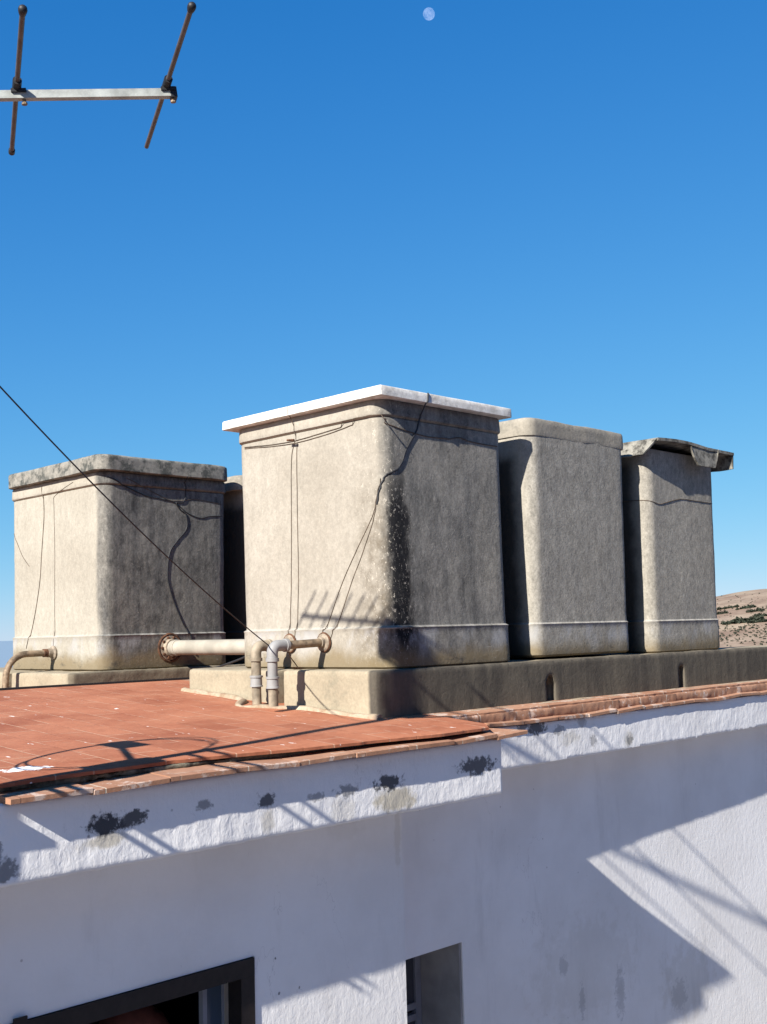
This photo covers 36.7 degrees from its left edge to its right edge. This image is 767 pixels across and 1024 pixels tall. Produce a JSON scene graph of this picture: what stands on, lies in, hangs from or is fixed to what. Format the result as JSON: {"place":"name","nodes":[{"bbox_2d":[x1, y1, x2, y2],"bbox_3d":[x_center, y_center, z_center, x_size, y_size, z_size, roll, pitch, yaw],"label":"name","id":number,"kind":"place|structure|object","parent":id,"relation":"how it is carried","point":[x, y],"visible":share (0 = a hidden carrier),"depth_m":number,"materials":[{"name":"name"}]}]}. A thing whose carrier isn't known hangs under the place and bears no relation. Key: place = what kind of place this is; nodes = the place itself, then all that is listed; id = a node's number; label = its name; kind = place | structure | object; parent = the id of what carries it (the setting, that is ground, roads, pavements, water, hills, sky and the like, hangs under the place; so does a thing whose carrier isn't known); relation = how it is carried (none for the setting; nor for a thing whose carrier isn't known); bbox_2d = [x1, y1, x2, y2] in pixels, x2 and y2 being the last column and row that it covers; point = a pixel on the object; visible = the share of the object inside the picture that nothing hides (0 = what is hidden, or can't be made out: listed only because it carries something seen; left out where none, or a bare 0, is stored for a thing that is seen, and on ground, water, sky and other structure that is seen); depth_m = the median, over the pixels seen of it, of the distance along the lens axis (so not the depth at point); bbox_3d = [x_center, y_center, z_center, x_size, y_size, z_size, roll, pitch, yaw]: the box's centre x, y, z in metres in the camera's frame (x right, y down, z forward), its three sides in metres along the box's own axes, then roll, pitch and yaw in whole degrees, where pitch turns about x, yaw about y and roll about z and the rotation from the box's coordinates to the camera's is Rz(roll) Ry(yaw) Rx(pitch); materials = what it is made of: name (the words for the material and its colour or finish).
{"place":"outdoors","nodes":[
{"label":"outdoors","id":0,"kind":"place"},
{"bbox_2d":[0,641,12,667],"bbox_3d":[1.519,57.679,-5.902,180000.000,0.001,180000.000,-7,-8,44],"label":"sea","id":1,"kind":"structure","parent":0,"point":[6,651],"depth_m":5837.94,"materials":[{"name":"blue liquid"}]},
{"bbox_2d":[98,1005,169,1023],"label":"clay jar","id":2,"kind":"object","parent":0,"point":[151,1014],"visible":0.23,"depth_m":4.39,"materials":[{"name":"brown ceramic"}]},
{"bbox_2d":[0,0,766,640],"label":"sky","id":3,"kind":"structure","parent":0,"point":[551,210],"materials":[{"name":"blue"}]},
{"bbox_2d":[716,589,766,647],"bbox_3d":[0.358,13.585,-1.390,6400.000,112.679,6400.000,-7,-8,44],"label":"ground","id":4,"kind":"structure","parent":0,"point":[743,599],"depth_m":1132.69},
{"bbox_2d":[0,677,766,1023],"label":"white building","id":5,"kind":"structure","parent":4,"relation":"on","point":[176,851],"depth_m":4.85,"materials":[{"name":"paint"}]},
{"bbox_2d":[2,646,57,687],"bbox_3d":[-2.227,0.985,7.263,0.087,0.275,0.365,-7,-8,44],"label":"bent pipe","id":6,"kind":"object","parent":5,"relation":"on","point":[51,652],"visible":0.98,"depth_m":7.22,"materials":[{"name":"metal"}]},
{"bbox_2d":[0,664,244,687],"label":"tank plinth","id":7,"kind":"structure","parent":5,"relation":"on","point":[21,678],"depth_m":7.07,"materials":[{"name":"beige concrete"}]},
{"bbox_2d":[8,454,226,670],"bbox_3d":[-1.792,0.381,7.771,1.253,1.328,1.031,-7,-8,44],"label":"water tank","id":8,"kind":"object","parent":7,"relation":"on","point":[105,559],"visible":0.96,"depth_m":7.36,"materials":[{"name":"grey concrete"}]},
{"bbox_2d":[26,486,43,648],"bbox_3d":[-2.299,0.369,7.625,0.021,1.061,0.227,4,-8,-42],"label":"drop wire","id":9,"kind":"object","parent":8,"relation":"hanging from","point":[40,569],"visible":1,"depth_m":7.59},
{"bbox_2d":[53,482,72,644],"bbox_3d":[-2.044,0.334,7.364,0.016,1.032,0.266,3,-8,-40],"label":"drop wire","id":10,"kind":"object","parent":8,"relation":"attached to","point":[54,570],"visible":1,"depth_m":7.45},
{"bbox_2d":[108,476,221,517],"bbox_3d":[-1.387,-0.085,7.415,0.020,0.226,0.874,-7,-8,44],"label":"tie wire","id":11,"kind":"object","parent":8,"relation":"attached to","point":[164,499],"visible":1,"depth_m":7.40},
{"bbox_2d":[127,478,221,504],"bbox_3d":[-1.346,-0.131,7.467,0.016,0.125,0.747,-7,-8,43],"label":"tie wire","id":12,"kind":"object","parent":8,"relation":"attached to","point":[171,500],"visible":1,"depth_m":7.43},
{"bbox_2d":[167,477,195,655],"bbox_3d":[-1.290,0.346,7.437,0.064,1.154,0.216,-7,-8,44],"label":"hanging cable","id":13,"kind":"object","parent":8,"relation":"hanging from","point":[169,556],"visible":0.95,"depth_m":7.44,"materials":[{"name":"black rubber"}]},
{"bbox_2d":[158,633,244,662],"bbox_3d":[-0.846,0.796,6.830,1.462,0.189,0.189,-7,-8,44],"label":"connecting pipe","id":14,"kind":"object","parent":8,"relation":"attached to","point":[172,647],"visible":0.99,"depth_m":7.09,"materials":[{"name":"metal"}]},
{"bbox_2d":[223,475,246,663],"bbox_3d":[-1.021,0.455,8.549,1.134,1.299,0.985,-7,-8,44],"label":"water tank","id":15,"kind":"object","parent":7,"relation":"on","point":[234,595],"visible":0.16,"depth_m":7.96,"materials":[{"name":"grey concrete"}]},
{"bbox_2d":[11,957,254,1023],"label":"window","id":16,"kind":"structure","parent":5,"relation":"in","point":[239,975],"depth_m":4.03,"materials":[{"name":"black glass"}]},
{"bbox_2d":[217,656,244,666],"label":"loose wire","id":17,"kind":"object","parent":5,"relation":"on","point":[236,660],"visible":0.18,"depth_m":6.55,"materials":[{"name":"grey metal"}]},
{"bbox_2d":[250,633,295,704],"bbox_3d":[-0.542,0.764,5.618,0.098,0.343,0.261,-7,-8,44],"label":"supply pipe","id":18,"kind":"object","parent":5,"relation":"on","point":[257,649],"visible":0.74,"depth_m":5.53,"materials":[{"name":"metal"}]},
{"bbox_2d":[266,632,330,706],"bbox_3d":[-0.402,0.732,5.404,0.098,0.333,0.368,-7,-8,44],"label":"supply pipe","id":19,"kind":"object","parent":5,"relation":"on","point":[322,642],"visible":1,"depth_m":5.29,"materials":[{"name":"metal"}]},
{"bbox_2d":[406,956,421,1023],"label":"window","id":20,"kind":"structure","parent":5,"relation":"in","point":[413,966],"depth_m":5.55,"materials":[{"name":"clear glass"}]},
{"bbox_2d":[189,645,766,717],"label":"tank plinth","id":21,"kind":"structure","parent":5,"relation":"on","point":[387,693],"depth_m":5.83,"materials":[{"name":"beige concrete"}]},
{"bbox_2d":[222,385,511,668],"bbox_3d":[-0.078,0.141,6.024,1.202,1.310,0.978,-7,-8,44],"label":"water tank","id":22,"kind":"object","parent":21,"relation":"on","point":[426,588],"visible":0.92,"depth_m":5.62,"materials":[{"name":"grey concrete"}]},
{"bbox_2d":[322,478,380,631],"bbox_3d":[-0.158,0.229,5.474,0.404,0.740,0.019,-7,-8,41],"label":"drop wire","id":23,"kind":"object","parent":22,"relation":"attached to","point":[352,558],"visible":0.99,"depth_m":5.46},
{"bbox_2d":[330,484,379,638],"bbox_3d":[-0.134,0.226,5.450,0.336,0.741,0.020,-6,-8,40],"label":"drop wire","id":24,"kind":"object","parent":22,"relation":"attached to","point":[357,566],"visible":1,"depth_m":5.43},
{"bbox_2d":[244,407,496,448],"bbox_3d":[-0.106,-0.446,5.702,1.329,0.201,0.698,-2,-6,5],"label":"tie wire","id":25,"kind":"object","parent":22,"relation":"attached to","point":[291,440],"visible":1,"depth_m":5.73,"materials":[{"name":"metal"}]},
{"bbox_2d":[288,441,294,633],"bbox_3d":[-0.458,0.138,5.779,0.059,0.988,0.020,-3,-6,17],"label":"drop wire","id":26,"kind":"object","parent":25,"relation":"hanging from","point":[291,536],"visible":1,"depth_m":5.79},
{"bbox_2d":[294,443,298,636],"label":"drop wire","id":27,"kind":"object","parent":25,"relation":"hanging from","point":[297,539],"visible":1,"depth_m":5.75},
{"bbox_2d":[376,393,428,503],"bbox_3d":[0.088,-0.304,5.472,0.296,0.548,0.059,2,-7,-31],"label":"black cable","id":28,"kind":"object","parent":22,"relation":"attached to","point":[399,466],"visible":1,"depth_m":5.47,"materials":[{"name":"black rubber"}]},
{"bbox_2d":[498,418,628,657],"bbox_3d":[0.730,0.195,6.814,1.108,1.289,0.950,-7,-8,44],"label":"water tank","id":29,"kind":"object","parent":21,"relation":"on","point":[561,510],"visible":0.5,"depth_m":6.29,"materials":[{"name":"grey concrete"}]},
{"bbox_2d":[621,437,733,653],"bbox_3d":[1.536,0.263,7.560,1.196,1.295,1.006,-7,-8,44],"label":"water tank","id":30,"kind":"object","parent":21,"relation":"on","point":[670,586],"visible":0.47,"depth_m":7.08,"materials":[{"name":"grey concrete"}]},
{"bbox_2d":[622,499,711,503],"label":"tie wire","id":31,"kind":"object","parent":30,"relation":"attached to","point":[668,501],"visible":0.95,"depth_m":7.10,"materials":[{"name":"black metal"}]},
{"bbox_2d":[716,610,728,614],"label":"hillside bush","id":32,"kind":"object","parent":4,"relation":"on","point":[723,612],"visible":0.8,"depth_m":1169.85,"materials":[{"name":"green plant"}]},
{"bbox_2d":[716,604,738,609],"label":"hillside bush","id":33,"kind":"object","parent":4,"relation":"on","point":[724,607],"visible":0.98,"depth_m":1198.93,"materials":[{"name":"green plant"}]},
{"bbox_2d":[716,593,766,645],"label":"scrub","id":34,"kind":"object","parent":4,"relation":"on","point":[738,630],"visible":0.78,"depth_m":1025.86,"materials":[{"name":"green plant"}]},
{"bbox_2d":[723,614,764,624],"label":"hillside bush","id":35,"kind":"object","parent":4,"relation":"on","point":[737,620],"visible":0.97,"depth_m":1082.54,"materials":[{"name":"green plant"}]},
{"bbox_2d":[735,604,756,609],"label":"hillside bush","id":36,"kind":"object","parent":4,"relation":"on","point":[748,606],"visible":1,"depth_m":1178.32,"materials":[{"name":"green plant"}]},
{"bbox_2d":[746,606,764,612],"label":"hillside bush","id":37,"kind":"object","parent":4,"relation":"on","point":[757,609],"visible":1,"depth_m":1145.31,"materials":[{"name":"green plant"}]},
{"bbox_2d":[747,618,766,623],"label":"hillside bush","id":38,"kind":"object","parent":4,"relation":"on","point":[757,621],"visible":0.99,"depth_m":1071.55,"materials":[{"name":"green plant"}]},
{"bbox_2d":[752,613,766,616],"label":"hillside bush","id":39,"kind":"object","parent":4,"relation":"on","point":[759,614],"visible":0.69,"depth_m":1105.70,"materials":[{"name":"green plant"}]},
{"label":"antenna mast","id":40,"kind":"object","parent":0,"visible":0},
{"bbox_2d":[0,2,195,155],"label":"tv antenna","id":41,"kind":"object","parent":40,"relation":"attached to","point":[16,93],"visible":1,"depth_m":3.19,"materials":[{"name":"metal"}]},
{"bbox_2d":[0,386,268,645],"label":"guy wire","id":42,"kind":"object","parent":40,"relation":"attached to","point":[52,442],"visible":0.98,"depth_m":4.24,"materials":[{"name":"black metal"}]}
]}

